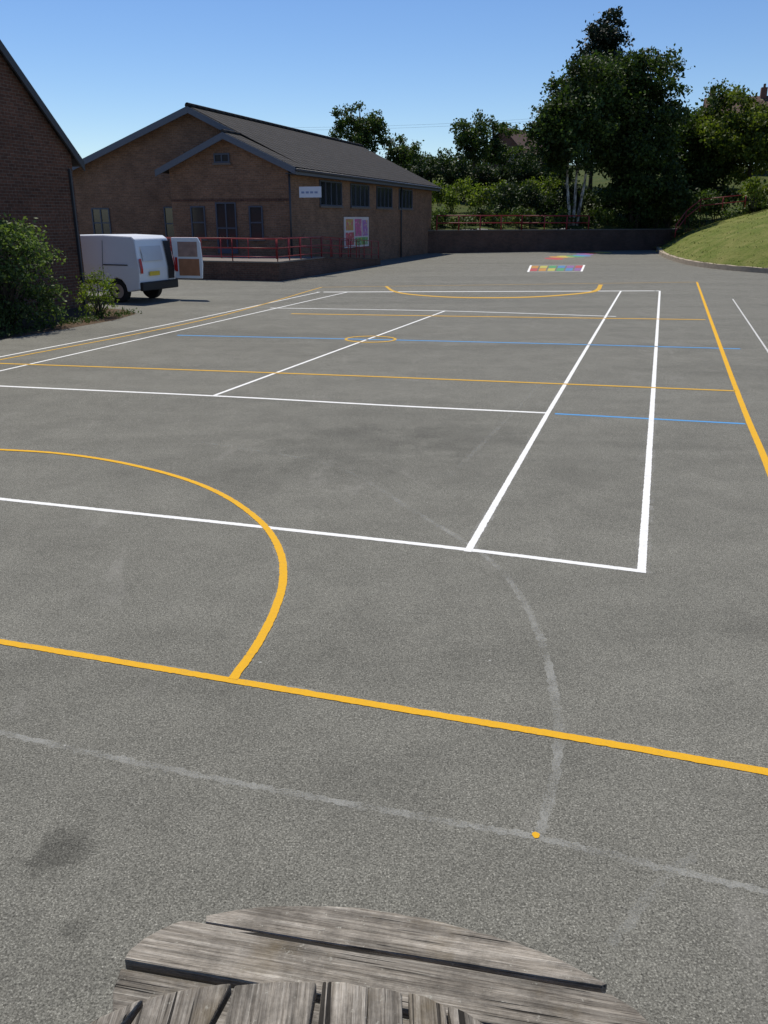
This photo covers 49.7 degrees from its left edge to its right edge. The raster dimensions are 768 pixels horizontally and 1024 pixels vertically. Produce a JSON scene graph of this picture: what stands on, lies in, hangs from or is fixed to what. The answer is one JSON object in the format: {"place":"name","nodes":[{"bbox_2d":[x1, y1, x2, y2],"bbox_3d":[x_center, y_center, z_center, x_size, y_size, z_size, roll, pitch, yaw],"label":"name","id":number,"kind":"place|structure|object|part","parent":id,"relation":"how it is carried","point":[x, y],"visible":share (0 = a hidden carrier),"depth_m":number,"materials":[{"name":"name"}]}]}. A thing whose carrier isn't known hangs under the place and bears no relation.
{"place":"outdoors","nodes":[
{"label":"outdoors","id":0,"kind":"place"},
{"bbox_2d":[0,54,87,315],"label":"walls","id":1,"kind":"structure","parent":0,"point":[35,161],"depth_m":20.68,"materials":[{"name":"brick"}]},
{"bbox_2d":[0,52,80,166],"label":"roof slope","id":2,"kind":"structure","parent":1,"relation":"on","point":[74,162],"depth_m":20.78,"materials":[{"name":"tile"}]},
{"bbox_2d":[0,40,84,170],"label":"barge board","id":3,"kind":"object","parent":2,"relation":"attached to","point":[6,54],"visible":1,"depth_m":20.30,"materials":[{"name":"grey wood"}]},
{"bbox_2d":[68,169,86,306],"bbox_3d":[-8.214,-7.303,22.265,0.060,3.500,0.060,6,20,17],"label":"corner drainpipe","id":4,"kind":"object","parent":1,"relation":"attached to","point":[76,224],"visible":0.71,"depth_m":22.16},
{"bbox_2d":[0,228,767,1023],"bbox_3d":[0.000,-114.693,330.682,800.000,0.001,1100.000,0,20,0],"label":"playground asphalt ground","id":5,"kind":"structure","parent":0,"point":[108,858],"depth_m":5.02,"materials":[{"name":"grey asphalt"}]},
{"bbox_2d":[0,307,135,339],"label":"planting bed soil","id":6,"kind":"structure","parent":5,"relation":"on","point":[71,312],"depth_m":19.55,"materials":[{"name":"brown soil"}]},
{"bbox_2d":[0,212,71,330],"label":"laurel bush","id":7,"kind":"object","parent":6,"relation":"on","point":[9,308],"visible":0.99,"depth_m":17.92,"materials":[{"name":"green plant"}]},
{"bbox_2d":[0,307,141,340],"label":"weeds","id":8,"kind":"object","parent":6,"relation":"on","point":[91,316],"visible":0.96,"depth_m":18.94,"materials":[{"name":"green plant"}]},
{"bbox_2d":[72,267,118,318],"bbox_3d":[-6.951,-5.317,20.171,1.130,1.263,1.040,0,20,0],"label":"rose bush","id":9,"kind":"object","parent":6,"relation":"on","point":[104,284],"visible":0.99,"depth_m":20.11,"materials":[{"name":"green plant"}]},
{"bbox_2d":[80,234,202,301],"bbox_3d":[-8.227,-7.310,24.756,5.442,1.850,1.891,8,21,20],"label":"white panel van","id":10,"kind":"object","parent":5,"relation":"on","point":[150,266],"visible":0.51,"depth_m":23.81,"materials":[{"name":"paint"}]},
{"bbox_3d":[-5.828,-7.534,24.624,0.959,1.160,0.080,5,20,13],"label":"open rear door","id":11,"kind":"part","parent":10,"relation":"part of","materials":[{"name":"white paint"}]},
{"bbox_2d":[0,449,286,678],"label":"yellow goal circle line","id":12,"kind":"object","parent":5,"relation":"on","point":[242,665],"visible":1,"depth_m":5.82,"materials":[{"name":"paint"}]},
{"bbox_2d":[0,292,317,356],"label":"white court line","id":13,"kind":"object","parent":5,"relation":"on","point":[142,329],"visible":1,"depth_m":17.90,"materials":[{"name":"paint"}]},
{"bbox_2d":[0,287,321,359],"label":"yellow court line","id":14,"kind":"object","parent":5,"relation":"on","point":[158,329],"visible":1,"depth_m":18.14,"materials":[{"name":"paint"}]},
{"bbox_2d":[0,292,345,370],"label":"white court line","id":15,"kind":"object","parent":5,"relation":"on","point":[155,335],"visible":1,"depth_m":16.93,"materials":[{"name":"paint"}]},
{"bbox_2d":[72,102,441,259],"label":"brick school hall","id":16,"kind":"structure","parent":5,"relation":"on","point":[191,170],"depth_m":38.72,"materials":[{"name":"brick"}]},
{"bbox_2d":[91,208,111,233],"bbox_3d":[-13.702,-14.026,40.271,1.000,1.350,0.046,6,20,17],"label":"window frame","id":17,"kind":"structure","parent":16,"relation":"in","point":[93,222],"depth_m":40.21,"materials":[{"name":"grey metal"}]},
{"bbox_2d":[93,209,109,233],"bbox_3d":[-13.696,-14.032,40.288,0.880,1.242,0.009,6,20,17],"label":"window glass","id":18,"kind":"structure","parent":16,"relation":"in","point":[104,212],"depth_m":40.27,"materials":[{"name":"grey glass"}]},
{"bbox_2d":[163,207,172,239],"bbox_3d":[-10.037,-13.609,39.170,0.700,1.500,0.046,6,20,17],"label":"window frame","id":19,"kind":"structure","parent":16,"relation":"in","point":[163,207],"depth_m":39.19,"materials":[{"name":"metal"}]},
{"bbox_2d":[165,208,173,236],"bbox_3d":[-10.031,-13.616,39.187,0.580,1.392,0.009,6,20,17],"label":"window glass","id":20,"kind":"structure","parent":16,"relation":"in","point":[168,211],"depth_m":39.20,"materials":[{"name":"grey glass"}]},
{"bbox_2d":[190,206,206,236],"bbox_3d":[-8.305,-12.954,37.141,0.720,1.380,0.046,6,20,17],"label":"window frame","id":21,"kind":"structure","parent":16,"relation":"in","point":[191,207],"depth_m":37.07,"materials":[{"name":"metal"}]},
{"bbox_2d":[192,207,204,236],"bbox_3d":[-8.299,-12.961,37.158,0.600,1.272,0.009,6,20,17],"label":"window glass","id":22,"kind":"structure","parent":16,"relation":"in","point":[197,213],"depth_m":37.16,"materials":[{"name":"grey glass"}]},
{"bbox_2d":[248,206,263,237],"bbox_3d":[-5.592,-12.663,36.320,0.660,1.380,0.046,6,20,17],"label":"window frame","id":23,"kind":"structure","parent":16,"relation":"in","point":[250,222],"depth_m":36.28,"materials":[{"name":"metal"}]},
{"bbox_2d":[250,207,261,237],"bbox_3d":[-5.586,-12.670,36.337,0.540,1.272,0.009,6,20,17],"label":"window glass","id":24,"kind":"structure","parent":16,"relation":"in","point":[255,212],"depth_m":36.33,"materials":[{"name":"black glass"}]},
{"bbox_2d":[299,186,320,197],"bbox_3d":[-3.079,-13.576,35.226,1.000,0.430,0.306,6,20,17],"label":"school name sign","id":25,"kind":"object","parent":16,"relation":"attached to","point":[305,192],"visible":1,"depth_m":35.10,"materials":[{"name":"white plastic"}]},
{"bbox_2d":[319,180,341,205],"bbox_3d":[-2.533,-15.279,39.841,0.046,1.120,2.900,6,20,17],"label":"clerestory window frame","id":26,"kind":"structure","parent":16,"relation":"in","point":[320,181],"depth_m":39.79,"materials":[{"name":"grey metal"}]},
{"bbox_2d":[321,182,340,204],"bbox_3d":[-2.551,-15.281,39.846,0.009,1.012,2.780,6,20,17],"label":"clerestory window glass","id":27,"kind":"structure","parent":16,"relation":"in","point":[328,185],"depth_m":39.79,"materials":[{"name":"black glass"}]},
{"bbox_2d":[350,183,369,206],"bbox_3d":[-1.249,-16.614,43.610,0.046,1.120,2.900,6,20,17],"label":"clerestory window frame","id":28,"kind":"structure","parent":16,"relation":"in","point":[351,184],"depth_m":43.45,"materials":[{"name":"grey metal"}]},
{"bbox_2d":[352,185,368,205],"bbox_3d":[-1.267,-16.616,43.616,0.009,1.012,2.780,6,20,17],"label":"clerestory window glass","id":29,"kind":"structure","parent":16,"relation":"in","point":[353,186],"depth_m":43.57,"materials":[{"name":"black glass"}]},
{"bbox_2d":[376,186,392,207],"bbox_3d":[0.035,-17.950,47.380,0.046,1.120,2.900,6,20,17],"label":"clerestory window frame","id":30,"kind":"structure","parent":16,"relation":"in","point":[376,186],"depth_m":47.30,"materials":[{"name":"grey metal"}]},
{"bbox_2d":[377,187,391,206],"bbox_3d":[0.017,-17.952,47.385,0.009,1.012,2.780,6,20,17],"label":"clerestory window glass","id":31,"kind":"structure","parent":16,"relation":"in","point":[378,189],"depth_m":47.37,"materials":[{"name":"black glass"}]},
{"bbox_2d":[399,189,412,208],"bbox_3d":[1.350,-19.317,51.239,0.046,1.120,2.900,6,20,17],"label":"clerestory window frame","id":32,"kind":"structure","parent":16,"relation":"in","point":[399,189],"depth_m":51.24,"materials":[{"name":"grey metal"}]},
{"bbox_2d":[400,190,411,207],"bbox_3d":[1.331,-19.319,51.244,0.009,1.012,2.780,6,20,17],"label":"clerestory window glass","id":33,"kind":"structure","parent":16,"relation":"in","point":[405,193],"depth_m":51.49,"materials":[{"name":"black glass"}]},
{"bbox_2d":[166,236,379,280],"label":"brick ramp terrace","id":34,"kind":"structure","parent":5,"relation":"on","point":[252,268],"depth_m":33.23,"materials":[{"name":"stone"}]},
{"bbox_2d":[1,386,545,412],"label":"white court line","id":35,"kind":"object","parent":5,"relation":"on","point":[280,399],"visible":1,"depth_m":11.15,"materials":[{"name":"paint"}]},
{"bbox_2d":[0,498,641,572],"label":"white court line","id":36,"kind":"object","parent":5,"relation":"on","point":[360,537],"visible":1,"depth_m":6.39,"materials":[{"name":"paint"}]},
{"bbox_2d":[212,311,443,395],"bbox_3d":[-0.371,-3.436,16.580,0.063,0.001,11.713,7,21,18],"label":"white court line","id":37,"kind":"object","parent":5,"relation":"on","point":[317,357],"visible":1,"depth_m":14.30,"materials":[{"name":"paint"}]},
{"bbox_2d":[0,363,733,390],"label":"yellow court line","id":38,"kind":"object","parent":5,"relation":"on","point":[377,376],"visible":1,"depth_m":12.76,"materials":[{"name":"paint"}]},
{"bbox_2d":[90,906,648,1023],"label":"round picnic table","id":39,"kind":"object","parent":5,"relation":"on","point":[295,964],"visible":1,"depth_m":2.15,"materials":[{"name":"grey wood"}]},
{"bbox_2d":[345,336,395,342],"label":"yellow centre circle line","id":40,"kind":"object","parent":5,"relation":"on","point":[346,339],"visible":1,"depth_m":16.77,"materials":[{"name":"paint"}]},
{"bbox_2d":[0,639,767,774],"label":"yellow court line","id":41,"kind":"object","parent":5,"relation":"on","point":[627,746],"visible":1,"depth_m":4.11,"materials":[{"name":"paint"}]},
{"bbox_2d":[1,733,766,893],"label":"faded straight line","id":42,"kind":"object","parent":5,"relation":"on","point":[254,784],"visible":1,"depth_m":3.34,"materials":[{"name":"grey paint"}]},
{"bbox_2d":[428,231,434,252],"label":"wall run","id":43,"kind":"structure","parent":5,"relation":"on","point":[431,241],"depth_m":57.15,"materials":[{"name":"brick"}]},
{"bbox_2d":[289,308,615,316],"bbox_3d":[1.366,-5.240,21.678,9.086,0.001,0.448,4,20,12],"label":"white court line","id":44,"kind":"object","parent":5,"relation":"on","point":[457,311],"visible":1,"depth_m":21.64,"materials":[{"name":"paint"}]},
{"bbox_2d":[178,335,739,348],"bbox_3d":[1.177,-3.373,16.402,11.105,0.001,0.165,3,20,9],"label":"blue court line","id":45,"kind":"object","parent":5,"relation":"on","point":[457,341],"visible":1,"depth_m":16.38,"materials":[{"name":"paint"}]},
{"bbox_2d":[411,291,526,291],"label":"white court line","id":46,"kind":"object","parent":5,"relation":"on","point":[468,291],"visible":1,"depth_m":27.53,"materials":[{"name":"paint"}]},
{"bbox_2d":[435,231,520,252],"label":"wall run","id":47,"kind":"structure","parent":5,"relation":"on","point":[472,241],"depth_m":58.36,"materials":[{"name":"brick"}]},
{"bbox_2d":[435,229,520,230],"bbox_3d":[6.602,-19.776,58.256,6.855,0.079,0.330,-8,21,-21],"label":"coping","id":48,"kind":"object","parent":47,"relation":"on","point":[484,230],"visible":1,"depth_m":58.40,"materials":[{"name":"concrete"}]},
{"bbox_2d":[436,215,589,229],"bbox_3d":[9.274,-20.485,58.748,12.345,0.989,0.232,-8,21,-20],"label":"red steel railing","id":49,"kind":"object","parent":48,"relation":"on","point":[501,222],"visible":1,"depth_m":58.35,"materials":[{"name":"metal"}]},
{"bbox_2d":[385,285,602,297],"bbox_3d":[4.270,-7.364,27.666,8.048,0.001,4.989,-2,20,-6],"label":"yellow goal circle line","id":50,"kind":"object","parent":5,"relation":"on","point":[599,287],"visible":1,"depth_m":26.08,"materials":[{"name":"paint"}]},
{"bbox_2d":[292,313,704,319],"bbox_3d":[2.673,-4.825,20.500,10.154,0.001,0.167,2,20,7],"label":"yellow court line","id":51,"kind":"object","parent":5,"relation":"on","point":[498,316],"visible":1,"depth_m":20.53,"materials":[{"name":"paint"}]},
{"bbox_2d":[435,522,562,833],"bbox_3d":[0.690,0.642,5.074,0.494,0.001,3.770,-2,20,-5],"label":"faded curve line","id":52,"kind":"object","parent":5,"relation":"on","point":[548,690],"visible":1,"depth_m":4.28,"materials":[{"name":"grey paint"}]},
{"bbox_2d":[365,282,664,286],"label":"yellow court line","id":53,"kind":"object","parent":5,"relation":"on","point":[513,284],"visible":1,"depth_m":30.41,"materials":[{"name":"paint"}]},
{"bbox_2d":[532,832,539,837],"bbox_3d":[0.600,1.276,3.279,0.031,0.001,0.038,0,20,0],"label":"yellow paint spot","id":54,"kind":"object","parent":5,"relation":"on","point":[536,834],"visible":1,"depth_m":3.28,"materials":[{"name":"yellow paint"}]},
{"bbox_2d":[464,291,621,551],"bbox_3d":[4.258,-3.551,16.907,0.074,0.001,24.134,6,20,17],"label":"white court line","id":55,"kind":"object","parent":5,"relation":"on","point":[483,523],"visible":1,"depth_m":8.36,"materials":[{"name":"paint"}]},
{"bbox_2d":[527,265,584,271],"bbox_3d":[8.448,-11.835,40.295,2.814,0.001,6.649,4,20,10],"label":"painted number grid","id":56,"kind":"object","parent":5,"relation":"on","point":[559,268],"visible":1,"depth_m":40.07,"materials":[{"name":"paint"}]},
{"bbox_2d":[545,252,610,259],"bbox_3d":[12.687,-16.783,54.260,2.194,0.002,13.069,10,22,26],"label":"painted snake game","id":57,"kind":"object","parent":5,"relation":"on","point":[581,254],"visible":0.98,"depth_m":53.94,"materials":[{"name":"paint"}]},
{"bbox_2d":[520,230,655,251],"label":"wall run","id":58,"kind":"structure","parent":5,"relation":"on","point":[569,240],"depth_m":61.38,"materials":[{"name":"brick"}]},
{"bbox_2d":[521,229,656,230],"bbox_3d":[15.208,-20.862,61.321,11.617,0.079,0.330,-7,21,-19],"label":"coping","id":59,"kind":"object","parent":58,"relation":"on","point":[582,229],"visible":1,"depth_m":60.90,"materials":[{"name":"concrete"}]},
{"bbox_2d":[637,291,660,572],"bbox_3d":[5.500,-3.494,16.744,0.068,0.001,24.579,6,20,17],"label":"white court line","id":60,"kind":"object","parent":5,"relation":"on","point":[642,554],"visible":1,"depth_m":7.89,"materials":[{"name":"paint"}]},
{"bbox_2d":[555,413,744,423],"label":"blue court line","id":61,"kind":"object","parent":5,"relation":"on","point":[648,418],"visible":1,"depth_m":10.09,"materials":[{"name":"paint"}]},
{"bbox_2d":[654,230,689,249],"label":"wall run","id":62,"kind":"structure","parent":5,"relation":"on","point":[660,236],"depth_m":63.53,"materials":[{"name":"brick"}]},
{"bbox_2d":[656,247,767,273],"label":"stone kerb","id":63,"kind":"structure","parent":5,"relation":"on","point":[718,266],"depth_m":40.08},
{"bbox_2d":[696,282,767,475],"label":"yellow court line","id":64,"kind":"object","parent":5,"relation":"on","point":[759,445],"visible":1,"depth_m":11.14,"materials":[{"name":"paint"}]},
{"bbox_2d":[732,299,767,351],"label":"worn white line","id":65,"kind":"object","parent":5,"relation":"on","point":[751,327],"visible":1,"depth_m":18.23,"materials":[{"name":"paint"}]},
{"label":"utility pole","id":66,"kind":"object","parent":5,"relation":"on","visible":0},
{"bbox_2d":[292,118,534,128],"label":"overhead cable","id":67,"kind":"object","parent":66,"relation":"attached to","point":[395,125],"visible":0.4,"depth_m":89.33,"materials":[{"name":"black plastic"}]},
{"bbox_2d":[0,0,767,164],"label":"sky","id":68,"kind":"structure","parent":0,"point":[106,71],"materials":[{"name":"blue"}]},
{"bbox_2d":[410,162,767,229],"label":"garden hillside terrain","id":69,"kind":"structure","parent":0,"point":[598,180],"depth_m":67.68,"materials":[{"name":"green plant"}]},
{"bbox_2d":[328,100,395,153],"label":"garden tree","id":70,"kind":"object","parent":69,"relation":"on","point":[362,132],"visible":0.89,"depth_m":83.35,"materials":[{"name":"green plant"}]},
{"bbox_2d":[382,132,424,169],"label":"garden tree","id":71,"kind":"object","parent":69,"relation":"on","point":[400,155],"visible":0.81,"depth_m":85.05,"materials":[{"name":"green plant"}]},
{"bbox_2d":[398,143,510,172],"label":"distant hedge","id":72,"kind":"object","parent":69,"relation":"on","point":[447,159],"visible":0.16,"depth_m":90.00,"materials":[{"name":"green plant"}]},
{"bbox_2d":[449,109,494,174],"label":"garden tree","id":73,"kind":"object","parent":69,"relation":"on","point":[470,142],"visible":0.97,"depth_m":78.12,"materials":[{"name":"green plant"}]},
{"bbox_2d":[406,150,574,200],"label":"clipped hedge","id":74,"kind":"object","parent":69,"relation":"on","point":[492,174],"visible":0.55,"depth_m":71.45,"materials":[{"name":"green plant"}]},
{"bbox_2d":[471,114,521,182],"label":"garden tree","id":75,"kind":"object","parent":69,"relation":"on","point":[495,144],"visible":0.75,"depth_m":82.13,"materials":[{"name":"green plant"}]},
{"bbox_2d":[429,172,564,211],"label":"flowering shrubs","id":76,"kind":"object","parent":69,"relation":"on","point":[448,198],"visible":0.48,"depth_m":65.13,"materials":[{"name":"green plant"}]},
{"bbox_2d":[482,130,542,167],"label":"walls","id":77,"kind":"structure","parent":69,"relation":"on","point":[510,142],"depth_m":100.23,"materials":[{"name":"brick"}]},
{"bbox_2d":[503,128,539,153],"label":"roof","id":78,"kind":"structure","parent":77,"relation":"on","point":[514,137],"depth_m":100.48,"materials":[{"name":"tile"}]},
{"bbox_2d":[499,142,537,172],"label":"garden tree","id":79,"kind":"object","parent":69,"relation":"on","point":[517,153],"visible":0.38,"depth_m":91.79,"materials":[{"name":"green plant"}]},
{"bbox_2d":[431,200,694,229],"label":"garden shrubs","id":80,"kind":"object","parent":69,"relation":"on","point":[598,211],"visible":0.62,"depth_m":61.37,"materials":[{"name":"green plant"}]},
{"bbox_2d":[516,49,631,228],"bbox_3d":[13.890,-27.059,60.879,7.994,12.349,8.374,12,23,30],"label":"birch tree","id":81,"kind":"object","parent":69,"relation":"on","point":[571,124],"visible":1,"depth_m":58.91,"materials":[{"name":"green plant"}]},
{"bbox_2d":[479,177,692,222],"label":"dark shrubs","id":82,"kind":"object","parent":69,"relation":"on","point":[521,195],"visible":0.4,"depth_m":63.60,"materials":[{"name":"green plant"}]},
{"bbox_2d":[540,5,647,208],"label":"cypress tree","id":83,"kind":"object","parent":69,"relation":"on","point":[604,36],"visible":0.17,"depth_m":66.26,"materials":[{"name":"green plant"}]},
{"bbox_2d":[581,43,698,228],"bbox_3d":[18.966,-27.509,61.711,9.126,12.658,7.793,0,20,0],"label":"birch tree","id":84,"kind":"object","parent":69,"relation":"on","point":[649,109],"visible":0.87,"depth_m":60.09,"materials":[{"name":"green plant"}]},
{"bbox_2d":[570,93,767,174],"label":"distant treeline","id":85,"kind":"object","parent":69,"relation":"on","point":[696,103],"visible":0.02,"depth_m":80.43,"materials":[{"name":"green plant"}]},
{"bbox_2d":[660,78,749,216],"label":"maple tree","id":86,"kind":"object","parent":69,"relation":"on","point":[705,175],"visible":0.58,"depth_m":65.27,"materials":[{"name":"green plant"}]},
{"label":"walls","id":87,"kind":"object","parent":69,"relation":"on","visible":0},
{"bbox_2d":[704,96,767,112],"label":"roof","id":88,"kind":"structure","parent":87,"relation":"on","point":[757,99],"depth_m":99.80,"materials":[{"name":"tile"}]},
{"bbox_2d":[760,87,767,97],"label":"chimney","id":89,"kind":"object","parent":87,"relation":"on","point":[763,92],"visible":0.69,"depth_m":99.78,"materials":[{"name":"brick"}]},
{"bbox_2d":[661,209,767,267],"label":"grass bank","id":90,"kind":"structure","parent":0,"point":[730,255],"depth_m":43.85,"materials":[{"name":"green plant"}]},
{"bbox_2d":[641,188,767,237],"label":"bank shrubs","id":91,"kind":"object","parent":90,"relation":"on","point":[661,209],"visible":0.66,"depth_m":61.70,"materials":[{"name":"green plant"}]},
{"bbox_2d":[674,194,746,237],"bbox_3d":[22.695,-20.986,58.828,5.480,2.880,1.544,-6,20,-15],"label":"red steel railing","id":92,"kind":"object","parent":90,"relation":"on","point":[722,203],"visible":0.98,"depth_m":58.71,"materials":[{"name":"metal"}]},
{"bbox_2d":[658,209,767,266],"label":"grass tufts","id":93,"kind":"object","parent":90,"relation":"on","point":[714,237],"visible":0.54,"depth_m":48.67,"materials":[{"name":"green plant"}]},
{"bbox_2d":[686,80,767,212],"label":"ash tree","id":94,"kind":"object","parent":90,"relation":"on","point":[750,129],"visible":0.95,"depth_m":62.79,"materials":[{"name":"green plant"}]},
{"bbox_2d":[737,176,767,207],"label":"yellow green shrubs","id":95,"kind":"object","parent":90,"relation":"on","point":[752,185],"visible":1,"depth_m":55.68,"materials":[{"name":"green plant"}]},
{"bbox_2d":[758,179,767,196],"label":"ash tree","id":96,"kind":"object","parent":90,"relation":"on","point":[764,180],"visible":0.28,"depth_m":57.40,"materials":[{"name":"green plant"}]}
]}

